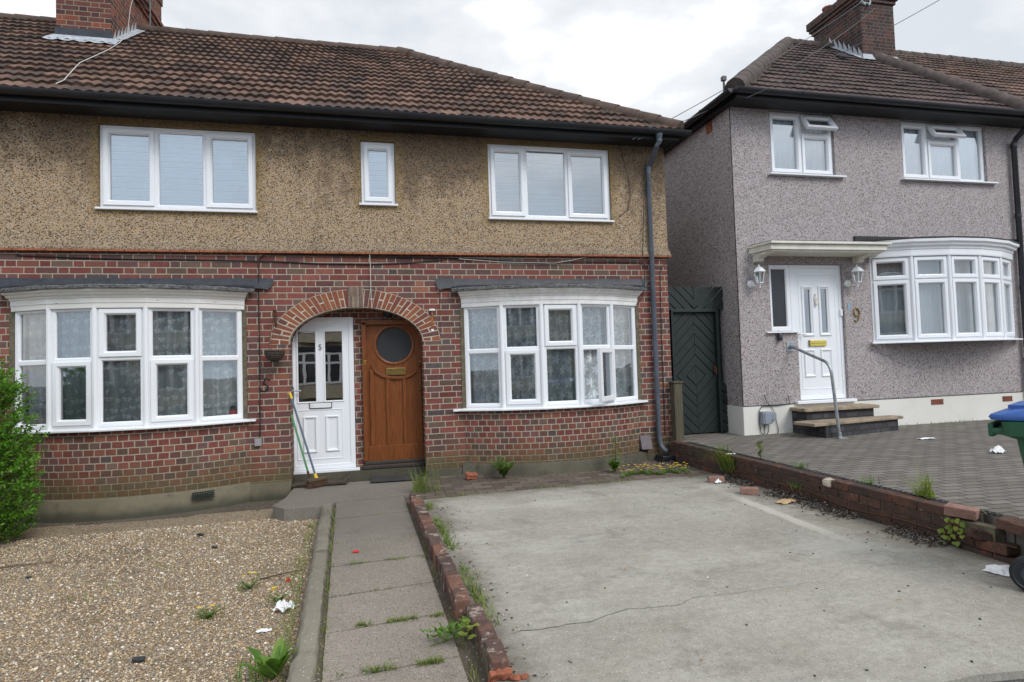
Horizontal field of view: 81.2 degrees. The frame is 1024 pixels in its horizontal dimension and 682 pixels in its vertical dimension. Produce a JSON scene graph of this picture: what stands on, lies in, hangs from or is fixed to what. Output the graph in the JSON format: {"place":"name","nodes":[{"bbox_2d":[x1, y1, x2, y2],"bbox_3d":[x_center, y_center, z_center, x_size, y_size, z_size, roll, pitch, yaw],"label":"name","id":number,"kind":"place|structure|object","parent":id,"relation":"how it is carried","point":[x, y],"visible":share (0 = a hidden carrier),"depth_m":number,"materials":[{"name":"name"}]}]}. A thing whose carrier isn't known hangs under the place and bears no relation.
{"place":"outdoors","nodes":[
{"label":"outdoors","id":0,"kind":"place"},
{"bbox_2d":[15,499,282,528],"bbox_3d":[-6.436,1.985,5.893,8.050,0.023,1.049,-1,-2,-13],"label":"apron","id":1,"kind":"object","parent":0,"point":[260,505],"visible":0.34,"depth_m":6.61,"materials":[{"name":"concrete"}]},
{"bbox_2d":[0,509,318,681],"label":"gravel bed","id":2,"kind":"object","parent":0,"point":[65,531],"visible":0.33,"depth_m":4.18,"materials":[{"name":"brown gravel"}]},
{"bbox_2d":[0,359,51,543],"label":"privet bush","id":3,"kind":"object","parent":2,"relation":"on","point":[10,515],"visible":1,"depth_m":5.69,"materials":[{"name":"green plant"}]},
{"bbox_2d":[0,561,52,568],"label":"twig","id":4,"kind":"object","parent":2,"relation":"on","point":[23,564],"visible":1,"depth_m":4.91,"materials":[{"name":"brown wood"}]},
{"bbox_2d":[131,656,144,662],"bbox_3d":[-2.013,1.716,3.222,0.062,0.030,0.036,-1,-2,-13],"label":"shard","id":5,"kind":"object","parent":2,"relation":"on","point":[139,659],"visible":1,"depth_m":3.21,"materials":[{"name":"grey stone"}]},
{"bbox_2d":[193,604,224,620],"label":"yellow weed","id":6,"kind":"object","parent":2,"relation":"on","point":[208,614],"visible":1,"depth_m":3.77,"materials":[{"name":"green plant"}]},
{"bbox_2d":[238,571,258,593],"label":"yellow weed","id":7,"kind":"object","parent":2,"relation":"on","point":[249,586],"visible":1,"depth_m":4.25,"materials":[{"name":"green plant"}]},
{"bbox_2d":[256,628,271,632],"bbox_3d":[-1.472,1.713,3.542,0.089,0.020,0.032,-1,-2,-13],"label":"paper scrap","id":8,"kind":"object","parent":2,"relation":"on","point":[263,630],"visible":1,"depth_m":3.54,"materials":[{"name":"white paper"}]},
{"bbox_2d":[228,636,326,681],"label":"dock plant","id":9,"kind":"object","parent":2,"relation":"on","point":[272,667],"visible":0.77,"depth_m":2.98,"materials":[{"name":"green plant"}]},
{"bbox_2d":[265,587,290,604],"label":"yellow weed","id":10,"kind":"object","parent":2,"relation":"on","point":[280,598],"visible":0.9,"depth_m":3.96,"materials":[{"name":"green plant"}]},
{"bbox_2d":[260,569,303,579],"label":"twig","id":11,"kind":"object","parent":2,"relation":"on","point":[278,574],"visible":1,"depth_m":4.48,"materials":[{"name":"brown wood"}]},
{"bbox_2d":[272,600,294,612],"bbox_3d":[-1.474,1.702,3.867,0.132,0.063,0.130,-3,-2,24],"label":"plastic scrap","id":12,"kind":"object","parent":2,"relation":"on","point":[280,603],"visible":0.87,"depth_m":3.85,"materials":[{"name":"white plastic"}]},
{"bbox_2d":[286,553,327,681],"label":"garden kerb","id":13,"kind":"structure","parent":2,"relation":"on","point":[303,664],"depth_m":3.27,"materials":[{"name":"concrete"}]},
{"bbox_2d":[312,503,332,558],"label":"garden kerb","id":14,"kind":"structure","parent":2,"relation":"on","point":[321,543],"depth_m":5.21,"materials":[{"name":"concrete"}]},
{"bbox_2d":[6,419,1004,681],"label":"grass","id":15,"kind":"structure","parent":2,"relation":"on","point":[442,531],"depth_m":3.79,"materials":[{"name":"green plant"}]},
{"bbox_2d":[272,480,416,520],"bbox_3d":[-1.789,1.825,6.874,1.689,0.184,1.249,-1,-2,-13],"label":"porch landing","id":16,"kind":"object","parent":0,"point":[300,503],"visible":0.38,"depth_m":6.67,"materials":[{"name":"concrete"}]},
{"bbox_2d":[291,414,309,485],"bbox_3d":[-2.518,1.310,7.240,0.297,0.846,0.158,-3,-3,31],"label":"garden hoe","id":17,"kind":"object","parent":16,"relation":"on","point":[301,449],"visible":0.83,"depth_m":7.27,"materials":[{"name":"metal"}]},
{"bbox_2d":[289,392,328,487],"bbox_3d":[-2.449,1.180,7.203,0.469,1.138,0.234,-1,-2,-13],"label":"broom","id":18,"kind":"object","parent":16,"relation":"on","point":[316,480],"visible":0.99,"depth_m":7.22,"materials":[{"name":"yellow plastic"}]},
{"bbox_2d":[292,477,348,487],"bbox_3d":[-2.353,1.742,7.365,0.651,0.034,0.310,-1,-2,-13],"label":"doormat","id":19,"kind":"object","parent":16,"relation":"on","point":[332,481],"visible":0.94,"depth_m":7.28,"materials":[{"name":"grey rubber"}]},
{"bbox_2d":[370,474,420,482],"bbox_3d":[-1.460,1.730,7.534,0.636,0.017,0.381,-1,-2,-13],"label":"doormat","id":20,"kind":"object","parent":16,"relation":"on","point":[389,478],"visible":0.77,"depth_m":7.50,"materials":[{"name":"grey rubber"}]},
{"bbox_2d":[322,496,468,681],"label":"path","id":21,"kind":"structure","parent":0,"point":[351,649],"depth_m":3.62,"materials":[{"name":"concrete"}]},
{"bbox_2d":[418,614,493,646],"bbox_3d":[-0.281,1.504,3.143,0.408,0.091,0.184,0,-3,-31],"label":"spreading weed","id":22,"kind":"object","parent":21,"relation":"on","point":[449,629],"visible":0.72,"depth_m":3.10,"materials":[{"name":"green plant"}]},
{"bbox_2d":[314,497,487,681],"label":"path bedding","id":23,"kind":"object","parent":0,"point":[465,655],"visible":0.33,"depth_m":3.24,"materials":[{"name":"soil"}]},
{"bbox_2d":[457,618,479,651],"bbox_3d":[-0.216,1.461,2.973,0.105,0.168,0.084,-1,-2,-13],"label":"ivy sprig","id":24,"kind":"object","parent":23,"relation":"on","point":[466,626],"visible":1,"depth_m":2.98,"materials":[{"name":"green plant"}]},
{"bbox_2d":[0,0,1023,121],"label":"sky","id":25,"kind":"structure","parent":0,"point":[665,58],"materials":[{"name":"white"}]},
{"bbox_2d":[414,460,712,499],"bbox_3d":[0.675,1.770,7.365,3.665,0.200,1.410,-1,-2,-13],"label":"paver strip","id":26,"kind":"object","parent":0,"point":[455,485],"visible":0.22,"depth_m":7.18,"materials":[{"name":"brick"}]},
{"bbox_2d":[403,464,449,492],"bbox_3d":[-0.928,1.531,6.691,0.802,0.342,0.636,-1,-2,-13],"label":"grass clump","id":27,"kind":"object","parent":26,"relation":"on","point":[421,480],"visible":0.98,"depth_m":6.71,"materials":[{"name":"green plant"}]},
{"bbox_2d":[465,472,477,479],"bbox_3d":[-0.499,1.657,7.355,0.154,0.098,0.110,0,-3,-34],"label":"loose brick","id":28,"kind":"object","parent":26,"relation":"on","point":[471,475],"visible":1,"depth_m":7.32,"materials":[{"name":"brick"}]},
{"bbox_2d":[490,454,514,477],"bbox_3d":[-0.113,1.543,7.308,0.346,0.278,0.303,-3,-3,34],"label":"fern weed","id":29,"kind":"object","parent":26,"relation":"on","point":[504,468],"visible":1,"depth_m":7.30,"materials":[{"name":"green plant"}]},
{"bbox_2d":[607,435,623,471],"bbox_3d":[1.287,1.411,7.526,0.222,0.470,0.234,-1,-2,-13],"label":"tall weed","id":30,"kind":"object","parent":26,"relation":"on","point":[613,465],"visible":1,"depth_m":7.51,"materials":[{"name":"green plant"}]},
{"bbox_2d":[619,462,689,476],"bbox_3d":[1.742,1.572,7.350,0.969,0.123,0.298,-1,-2,-9],"label":"yellow daisy patch","id":31,"kind":"object","parent":26,"relation":"on","point":[662,472],"visible":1,"depth_m":7.34,"materials":[{"name":"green plant"}]},
{"bbox_2d":[424,474,1023,681],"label":"driveway","id":32,"kind":"structure","parent":0,"point":[870,622],"depth_m":3.56,"materials":[{"name":"concrete"}]},
{"bbox_2d":[409,493,512,681],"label":"brick edging","id":33,"kind":"object","parent":32,"relation":"on","point":[493,656],"visible":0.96,"depth_m":3.37,"materials":[{"name":"red brick"}]},
{"bbox_2d":[509,674,520,680],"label":"brick fragment","id":34,"kind":"object","parent":32,"relation":"on","point":[515,677],"visible":1,"depth_m":2.62,"materials":[{"name":"brick"}]},
{"bbox_2d":[520,673,528,679],"bbox_3d":[0.057,1.484,2.644,0.039,0.027,0.032,-2,-2,4],"label":"brick fragment","id":35,"kind":"object","parent":32,"relation":"on","point":[524,676],"visible":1,"depth_m":2.63,"materials":[{"name":"brick"}]},
{"bbox_2d":[514,577,832,632],"bbox_3d":[1.062,1.489,3.437,2.247,0.001,0.091,-1,-2,-18],"label":"driveway crack","id":36,"kind":"object","parent":32,"relation":"on","point":[636,608],"visible":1,"depth_m":3.34,"materials":[{"name":"black concrete"}]},
{"bbox_2d":[434,460,947,680],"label":"dead leaves","id":37,"kind":"object","parent":32,"relation":"on","point":[904,531],"visible":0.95,"depth_m":5.20,"materials":[{"name":"brown plant"}]},
{"bbox_2d":[440,484,991,676],"bbox_3d":[1.248,1.528,4.576,3.324,0.011,4.073,-1,-2,-13],"label":"grit","id":38,"kind":"object","parent":32,"relation":"on","point":[701,659],"visible":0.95,"depth_m":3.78,"materials":[{"name":"grey gravel"}]},
{"bbox_2d":[707,476,724,482],"bbox_3d":[2.283,1.547,6.679,0.174,0.069,0.104,-2,-2,7],"label":"loose brick","id":39,"kind":"object","parent":32,"relation":"on","point":[712,479],"visible":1,"depth_m":6.64,"materials":[{"name":"red brick"}]},
{"bbox_2d":[740,486,758,494],"bbox_3d":[2.405,1.518,6.058,0.172,0.071,0.104,-3,-2,19],"label":"loose brick","id":40,"kind":"object","parent":32,"relation":"on","point":[744,490],"visible":0.98,"depth_m":6.02,"materials":[{"name":"brick"}]},
{"bbox_2d":[775,498,795,503],"bbox_3d":[2.597,1.511,5.657,0.244,0.030,0.136,-1,-2,-13],"label":"paper wrapper","id":41,"kind":"object","parent":32,"relation":"on","point":[785,501],"visible":1,"depth_m":5.64,"materials":[{"name":"beige paper"}]},
{"bbox_2d":[668,441,1019,563],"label":"garden wall","id":42,"kind":"structure","parent":32,"relation":"on","point":[876,500],"depth_m":5.09,"materials":[{"name":"brick"}]},
{"bbox_2d":[684,443,739,473],"bbox_3d":[2.291,1.326,6.758,0.538,0.393,0.883,-1,-2,-13],"label":"grass clump","id":43,"kind":"object","parent":42,"relation":"on","point":[724,460],"visible":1,"depth_m":6.87,"materials":[{"name":"green plant"}]},
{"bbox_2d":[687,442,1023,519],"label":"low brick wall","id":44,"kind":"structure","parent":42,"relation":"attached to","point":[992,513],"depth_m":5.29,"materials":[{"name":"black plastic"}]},
{"bbox_2d":[755,440,764,457],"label":"tall weed","id":45,"kind":"object","parent":44,"relation":"on","point":[760,451],"visible":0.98,"depth_m":6.65,"materials":[{"name":"green plant"}]},
{"bbox_2d":[859,476,882,485],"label":"weed","id":46,"kind":"object","parent":44,"relation":"on","point":[869,481],"visible":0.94,"depth_m":5.19,"materials":[{"name":"green plant"}]},
{"bbox_2d":[898,453,942,497],"bbox_3d":[3.220,1.050,4.721,0.318,0.347,0.337,-2,-2,2],"label":"grass clump","id":47,"kind":"object","parent":44,"relation":"on","point":[923,492],"visible":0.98,"depth_m":4.66,"materials":[{"name":"green plant"}]},
{"bbox_2d":[733,471,1017,548],"bbox_3d":[2.882,1.423,5.329,0.012,0.072,3.101,-1,-2,-13],"label":"wall cable","id":48,"kind":"object","parent":42,"relation":"attached to","point":[870,512],"depth_m":4.95,"materials":[{"name":"metal"}]},
{"bbox_2d":[937,517,964,546],"bbox_3d":[3.106,1.346,4.223,0.051,0.202,0.225,-1,-2,-13],"label":"ivy sprig","id":49,"kind":"object","parent":42,"relation":"attached to","point":[949,527],"visible":1,"depth_m":4.21,"materials":[{"name":"green plant"}]},
{"bbox_2d":[944,502,979,520],"bbox_3d":[3.182,1.206,4.228,0.110,0.085,0.194,0,-3,-38],"label":"loose brick","id":50,"kind":"object","parent":42,"relation":"on","point":[961,511],"visible":1,"depth_m":4.19,"materials":[{"name":"brick"}]},
{"bbox_2d":[966,527,992,541],"bbox_3d":[3.176,1.312,4.048,0.147,0.118,0.102,-3,-2,22],"label":"loose brick","id":51,"kind":"object","parent":42,"relation":"on","point":[977,534],"visible":0.92,"depth_m":4.02,"materials":[{"name":"brown brick"}]},
{"bbox_2d":[996,515,1023,536],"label":"loose brick","id":52,"kind":"object","parent":42,"relation":"on","point":[1011,524],"visible":1,"depth_m":3.89,"materials":[{"name":"red brick"}]},
{"bbox_2d":[983,564,1009,576],"bbox_3d":[3.057,1.421,3.736,0.201,0.031,0.162,0,-3,-38],"label":"paper sheet","id":53,"kind":"object","parent":32,"relation":"on","point":[1003,570],"visible":0.77,"depth_m":3.72,"materials":[{"name":"white paper"}]},
{"bbox_2d":[988,401,1023,589],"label":"wheeled bin","id":54,"kind":"object","parent":32,"relation":"on","point":[1008,421],"visible":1,"depth_m":3.45,"materials":[{"name":"green plastic"}]},
{"bbox_2d":[682,419,1023,555],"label":"block paved forecourt","id":55,"kind":"structure","parent":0,"point":[966,465],"depth_m":6.45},
{"bbox_2d":[668,381,683,440],"bbox_3d":[2.311,1.004,8.360,0.155,0.880,0.150,-1,-2,-13],"label":"gate post","id":56,"kind":"object","parent":55,"relation":"on","point":[677,411],"visible":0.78,"depth_m":8.31,"materials":[{"name":"brown wood"}]},
{"bbox_2d":[793,460,807,467],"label":"weed","id":57,"kind":"object","parent":55,"relation":"on","point":[801,466],"visible":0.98,"depth_m":6.02,"materials":[{"name":"green plant"}]},
{"bbox_2d":[786,341,846,438],"bbox_3d":[4.308,0.660,8.484,0.163,1.349,0.888,-1,-2,-16],"label":"handrail","id":58,"kind":"object","parent":55,"relation":"on","point":[790,345],"visible":1,"depth_m":8.12,"materials":[{"name":"metal"}]},
{"bbox_2d":[664,0,1023,437],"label":"semi detached house","id":59,"kind":"structure","parent":55,"relation":"on","point":[897,176],"depth_m":9.33,"materials":[{"name":"grey concrete"}]},
{"bbox_2d":[721,76,726,90],"bbox_3d":[3.065,-3.700,8.639,0.060,0.250,0.060,-1,-2,-13],"label":"wire bracket","id":60,"kind":"object","parent":59,"relation":"attached to","point":[723,79],"visible":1,"depth_m":8.62,"materials":[{"name":"grey metal"}]},
{"bbox_2d":[632,0,862,139],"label":"overhead wire","id":61,"kind":"object","parent":59,"relation":"attached to","point":[769,62],"visible":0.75,"depth_m":10.43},
{"bbox_2d":[747,264,764,287],"bbox_3d":[3.587,-0.941,8.718,0.200,0.360,0.234,-1,-2,-13],"label":"wall lantern","id":62,"kind":"object","parent":59,"relation":"attached to","point":[758,270],"depth_m":8.67,"materials":[{"name":"white paint"}]},
{"bbox_2d":[638,9,873,139],"bbox_3d":[4.665,-4.859,10.327,7.396,4.230,0.010,0,-3,-35],"label":"overhead wire","id":63,"kind":"object","parent":59,"relation":"attached to","point":[792,66],"visible":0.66,"depth_m":11.01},
{"bbox_2d":[759,395,789,434],"bbox_3d":[3.868,1.081,8.746,0.535,0.598,0.100,-1,-2,-13],"label":"meter box","id":64,"kind":"object","parent":59,"relation":"attached to","point":[766,417],"visible":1,"depth_m":8.71,"materials":[{"name":"grey plastic"}]},
{"bbox_2d":[777,333,782,340],"bbox_3d":[3.969,-0.078,8.851,0.080,0.150,0.078,-1,-2,-13],"label":"doorbell camera","id":65,"kind":"object","parent":59,"relation":"attached to","point":[779,336],"visible":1,"depth_m":8.82,"materials":[{"name":"black plastic"}]},
{"bbox_2d":[766,265,798,332],"bbox_3d":[3.991,-0.633,8.956,0.540,1.033,0.175,-1,-2,-13],"label":"side window","id":66,"kind":"structure","parent":59,"relation":"in","point":[779,282],"depth_m":9.00,"materials":[{"name":"white plastic"}]},
{"bbox_2d":[733,265,856,405],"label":"door","id":67,"kind":"structure","parent":59,"relation":"in","point":[815,380],"depth_m":9.10,"materials":[{"name":"white plastic"}]},
{"bbox_2d":[768,111,846,178],"bbox_3d":[4.473,-3.064,9.144,1.330,1.120,0.277,-1,-2,-13],"label":"window","id":68,"kind":"structure","parent":59,"relation":"in","point":[800,144],"depth_m":9.20,"materials":[{"name":"white plastic"}]},
{"bbox_2d":[747,0,938,97],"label":"overhead wire","id":69,"kind":"object","parent":59,"relation":"attached to","point":[844,51],"visible":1,"depth_m":8.09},
{"bbox_2d":[844,264,863,286],"bbox_3d":[5.231,-0.990,9.101,0.200,0.360,0.234,-1,-2,-13],"label":"wall lantern","id":70,"kind":"object","parent":59,"relation":"attached to","point":[854,271],"depth_m":9.06,"materials":[{"name":"white paint"}]},
{"bbox_2d":[781,236,1022,343],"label":"bay window","id":71,"kind":"structure","parent":59,"relation":"in","point":[927,288],"depth_m":9.30,"materials":[{"name":"white plastic"}]},
{"bbox_2d":[900,121,998,184],"bbox_3d":[7.093,-3.130,9.762,1.895,1.105,0.261,-1,-2,-13],"label":"window","id":72,"kind":"structure","parent":59,"relation":"in","point":[932,152],"depth_m":9.80,"materials":[{"name":"white plastic"}]},
{"bbox_2d":[990,445,1005,452],"bbox_3d":[5.335,1.183,6.551,0.172,0.080,0.121,-1,-2,-13],"label":"crumpled tissue","id":73,"kind":"object","parent":55,"relation":"on","point":[998,448],"visible":1,"depth_m":6.54,"materials":[{"name":"white paper"}]},
{"bbox_2d":[994,679,1023,681],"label":"pavement","id":74,"kind":"structure","parent":0,"point":[1019,680],"depth_m":2.56,"materials":[{"name":"grey concrete"}]},
{"label":"ground","id":75,"kind":"structure","parent":0,"visible":0},
{"bbox_2d":[0,0,691,522],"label":"terraced house","id":76,"kind":"structure","parent":75,"relation":"on","point":[160,156],"depth_m":7.61,"materials":[{"name":"red brick"}]},
{"bbox_2d":[55,0,132,83],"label":"cable","id":77,"kind":"object","parent":76,"relation":"attached to","point":[99,53],"visible":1,"depth_m":8.05,"materials":[{"name":"plastic"}]},
{"bbox_2d":[0,278,272,433],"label":"bay window","id":78,"kind":"structure","parent":76,"relation":"in","point":[96,354],"depth_m":6.70,"materials":[{"name":"white plastic"}]},
{"bbox_2d":[135,0,150,24],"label":"aerial mast","id":79,"kind":"object","parent":76,"relation":"attached to","point":[149,11],"visible":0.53,"depth_m":10.21,"materials":[{"name":"grey metal"}]},
{"bbox_2d":[95,125,257,213],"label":"window","id":80,"kind":"structure","parent":76,"relation":"in","point":[142,168],"depth_m":7.20,"materials":[{"name":"white plastic"}]},
{"bbox_2d":[16,254,442,264],"bbox_3d":[-3.235,-0.982,7.247,4.791,0.094,0.016,-1,-2,-13],"label":"cable","id":81,"kind":"object","parent":76,"relation":"attached to","point":[227,260],"visible":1,"depth_m":7.20,"materials":[{"name":"black plastic"}]},
{"bbox_2d":[229,406,236,414],"bbox_3d":[-3.349,0.845,7.168,0.084,0.132,0.086,-1,-2,-13],"label":"red jar","id":82,"kind":"object","parent":76,"relation":"on","point":[232,411],"visible":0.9,"depth_m":7.14,"materials":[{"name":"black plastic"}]},
{"bbox_2d":[254,438,261,445],"bbox_3d":[-3.051,1.218,7.182,0.080,0.090,0.035,-1,-2,-13],"label":"junction box","id":83,"kind":"object","parent":76,"relation":"attached to","point":[257,441],"visible":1,"depth_m":7.17,"materials":[{"name":"grey plastic"}]},
{"bbox_2d":[258,254,264,436],"bbox_3d":[-3.023,0.049,7.240,0.095,2.213,0.014,-1,-2,-13],"label":"cable","id":84,"kind":"object","parent":76,"relation":"attached to","point":[259,350],"visible":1,"depth_m":7.22,"materials":[{"name":"black plastic"}]},
{"bbox_2d":[261,378,269,391],"bbox_3d":[-2.991,0.533,7.239,0.122,0.169,0.022,-1,-2,-13],"label":"house number","id":85,"kind":"object","parent":76,"relation":"attached to","point":[266,384],"visible":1,"depth_m":7.23,"materials":[{"name":"black metal"}]},
{"bbox_2d":[273,309,276,327],"bbox_3d":[-2.868,-0.277,7.214,0.024,0.222,0.191,-1,-2,-13],"label":"wall bracket","id":86,"kind":"object","parent":76,"relation":"attached to","point":[275,313],"depth_m":7.29,"materials":[{"name":"metal"}]},
{"bbox_2d":[264,314,284,361],"bbox_3d":[-2.837,-0.046,7.133,0.238,0.594,0.238,-1,-2,-13],"label":"hanging basket","id":87,"kind":"object","parent":86,"relation":"hanging from","point":[271,355],"visible":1,"depth_m":7.06,"materials":[{"name":"wicker"}]},
{"bbox_2d":[269,317,359,474],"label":"door","id":88,"kind":"structure","parent":76,"relation":"in","point":[323,390],"depth_m":7.68,"materials":[{"name":"white plastic"}]},
{"bbox_2d":[369,249,371,306],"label":"cable","id":89,"kind":"object","parent":76,"relation":"attached to","point":[370,279],"visible":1,"depth_m":7.54,"materials":[{"name":"plastic"}]},
{"bbox_2d":[359,142,397,206],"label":"window","id":90,"kind":"structure","parent":76,"relation":"in","point":[377,159],"depth_m":7.72,"materials":[{"name":"white plastic"}]},
{"bbox_2d":[361,312,424,469],"bbox_3d":[-1.576,0.613,7.855,0.808,2.067,0.185,-1,-2,-13],"label":"door","id":91,"kind":"structure","parent":76,"relation":"in","point":[391,349],"depth_m":7.85,"materials":[{"name":"orange wood"}]},
{"bbox_2d":[429,309,434,330],"bbox_3d":[-1.023,-0.272,7.692,0.070,0.290,0.092,-1,-2,-13],"label":"wall bracket","id":92,"kind":"object","parent":76,"relation":"attached to","point":[431,310],"depth_m":7.72,"materials":[{"name":"orange metal"}]},
{"bbox_2d":[267,254,646,267],"bbox_3d":[-0.547,-1.046,7.862,5.026,0.150,0.018,-1,-2,-13],"label":"cable","id":93,"kind":"object","parent":76,"relation":"attached to","point":[450,257],"visible":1,"depth_m":7.79,"materials":[{"name":"black plastic"}]},
{"bbox_2d":[463,257,585,262],"bbox_3d":[0.158,-1.091,8.020,1.759,0.092,0.008,-1,-2,-13],"label":"cable","id":94,"kind":"object","parent":76,"relation":"attached to","point":[519,262],"visible":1,"depth_m":8.00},
{"bbox_2d":[435,279,647,411],"bbox_3d":[0.337,0.192,8.927,3.085,2.000,2.900,-1,-2,-13],"label":"bay window","id":95,"kind":"structure","parent":76,"relation":"in","point":[527,344],"depth_m":7.83,"materials":[{"name":"white plastic"}]},
{"bbox_2d":[487,144,614,222],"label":"window","id":96,"kind":"structure","parent":76,"relation":"in","point":[527,183],"depth_m":8.25,"materials":[{"name":"white plastic"}]},
{"bbox_2d":[619,149,630,216],"bbox_3d":[1.568,-2.286,8.404,0.196,1.112,0.007,-1,-2,-13],"label":"cable","id":97,"kind":"object","parent":76,"relation":"attached to","point":[629,184],"visible":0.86,"depth_m":8.41,"materials":[{"name":"black plastic"}]},
{"bbox_2d":[636,160,645,304],"bbox_3d":[1.817,-1.537,8.404,0.245,2.067,0.010,-1,-2,-13],"label":"cable","id":98,"kind":"object","parent":76,"relation":"attached to","point":[643,228],"visible":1,"depth_m":8.41,"materials":[{"name":"black plastic"}]},
{"bbox_2d":[639,435,652,449],"bbox_3d":[1.854,1.403,8.277,0.160,0.186,0.099,-1,-2,-13],"label":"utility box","id":99,"kind":"object","parent":76,"relation":"attached to","point":[645,442],"visible":1,"depth_m":8.26,"materials":[{"name":"plastic"}]},
{"bbox_2d":[660,261,667,427],"bbox_3d":[2.183,0.087,8.451,0.160,2.446,0.010,-1,-2,-13],"label":"cable","id":100,"kind":"object","parent":76,"relation":"attached to","point":[661,340],"visible":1,"depth_m":8.44,"materials":[{"name":"black plastic"}]},
{"bbox_2d":[668,287,728,433],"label":"garden gate","id":101,"kind":"structure","parent":76,"relation":"attached to","point":[695,348],"depth_m":9.03,"materials":[{"name":"wood"}]}
]}

